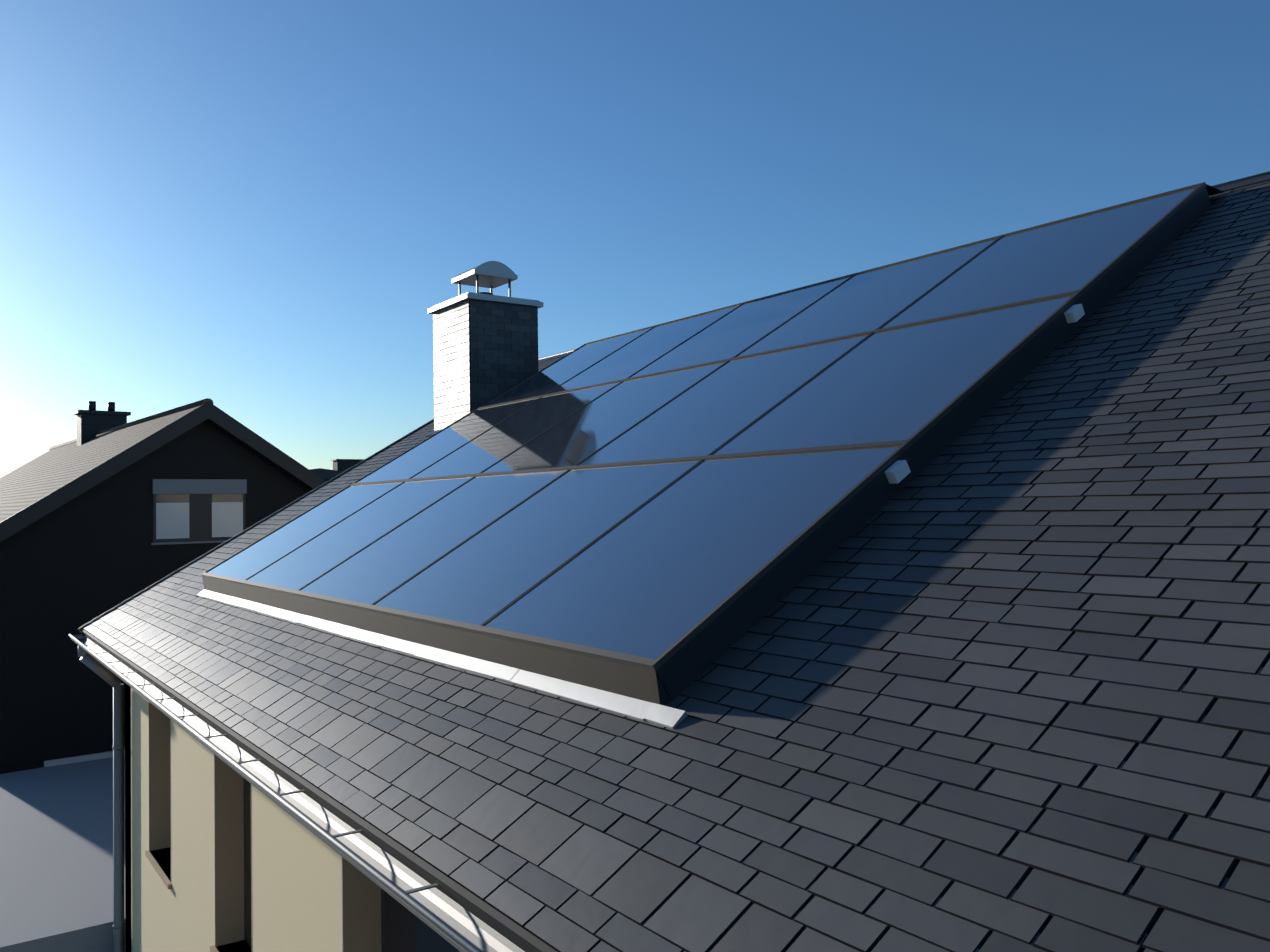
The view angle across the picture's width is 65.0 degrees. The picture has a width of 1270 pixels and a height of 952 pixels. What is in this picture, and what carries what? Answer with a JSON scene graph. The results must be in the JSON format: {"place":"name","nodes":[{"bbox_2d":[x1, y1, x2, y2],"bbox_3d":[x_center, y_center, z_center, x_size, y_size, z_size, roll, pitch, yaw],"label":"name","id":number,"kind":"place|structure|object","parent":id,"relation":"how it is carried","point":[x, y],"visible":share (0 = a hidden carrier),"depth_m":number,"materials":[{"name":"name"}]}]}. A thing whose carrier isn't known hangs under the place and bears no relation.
{"place":"outdoors","nodes":[
{"label":"outdoors","id":0,"kind":"place"},
{"bbox_2d":[0,749,125,951],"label":"ground","id":1,"kind":"structure","parent":0,"point":[56,855],"depth_m":12.25,"materials":[{"name":"grey concrete"}]},
{"bbox_2d":[0,398,325,773],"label":"neighbour house","id":2,"kind":"structure","parent":0,"point":[106,511],"depth_m":17.39,"materials":[{"name":"paint"}]},
{"bbox_2d":[309,459,363,481],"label":"house","id":3,"kind":"structure","parent":0,"point":[340,466],"depth_m":59.13,"materials":[{"name":"grey"}]},
{"bbox_2d":[0,0,1269,477],"label":"sky","id":4,"kind":"structure","parent":0,"point":[258,209],"materials":[{"name":"blue"}]},
{"label":"ground","id":5,"kind":"structure","parent":0,"visible":0},
{"bbox_2d":[125,683,459,951],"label":"house walls","id":6,"kind":"structure","parent":5,"relation":"on","point":[221,855],"depth_m":7.30,"materials":[{"name":"beige plaster"}]},
{"bbox_2d":[69,634,524,951],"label":"gutter and downpipe","id":7,"kind":"object","parent":6,"relation":"attached to","point":[460,928],"visible":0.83,"depth_m":4.47,"materials":[{"name":"silver metal"}]},
{"bbox_2d":[81,199,1269,951],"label":"roof structure","id":8,"kind":"object","parent":6,"relation":"on","point":[503,925],"visible":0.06,"depth_m":3.38,"materials":[{"name":"black"}]},
{"bbox_2d":[78,419,433,636],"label":"verge trim","id":9,"kind":"structure","parent":8,"relation":"attached to","point":[230,539],"depth_m":11.37,"materials":[{"name":"grey metal"}]},
{"bbox_2d":[425,261,543,435],"bbox_3d":[-1.780,-1.245,11.739,1.024,2.475,1.153,0,-2,-36],"label":"chimney","id":10,"kind":"object","parent":8,"relation":"on","point":[485,347],"visible":0.62,"depth_m":11.41,"materials":[{"name":"brick"}]},
{"bbox_2d":[83,180,1269,951],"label":"roof slates","id":11,"kind":"object","parent":8,"relation":"on","point":[561,802],"visible":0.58,"depth_m":3.13,"materials":[{"name":"black stone"}]},
{"bbox_2d":[198,182,1223,728],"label":"solar panels","id":12,"kind":"object","parent":11,"relation":"on","point":[644,524],"visible":1,"depth_m":5.72,"materials":[{"name":"blue glass"}]},
{"bbox_2d":[538,171,1269,362],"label":"ridge cap","id":13,"kind":"object","parent":8,"relation":"on","point":[1246,181],"depth_m":6.33,"materials":[{"name":"grey metal"}]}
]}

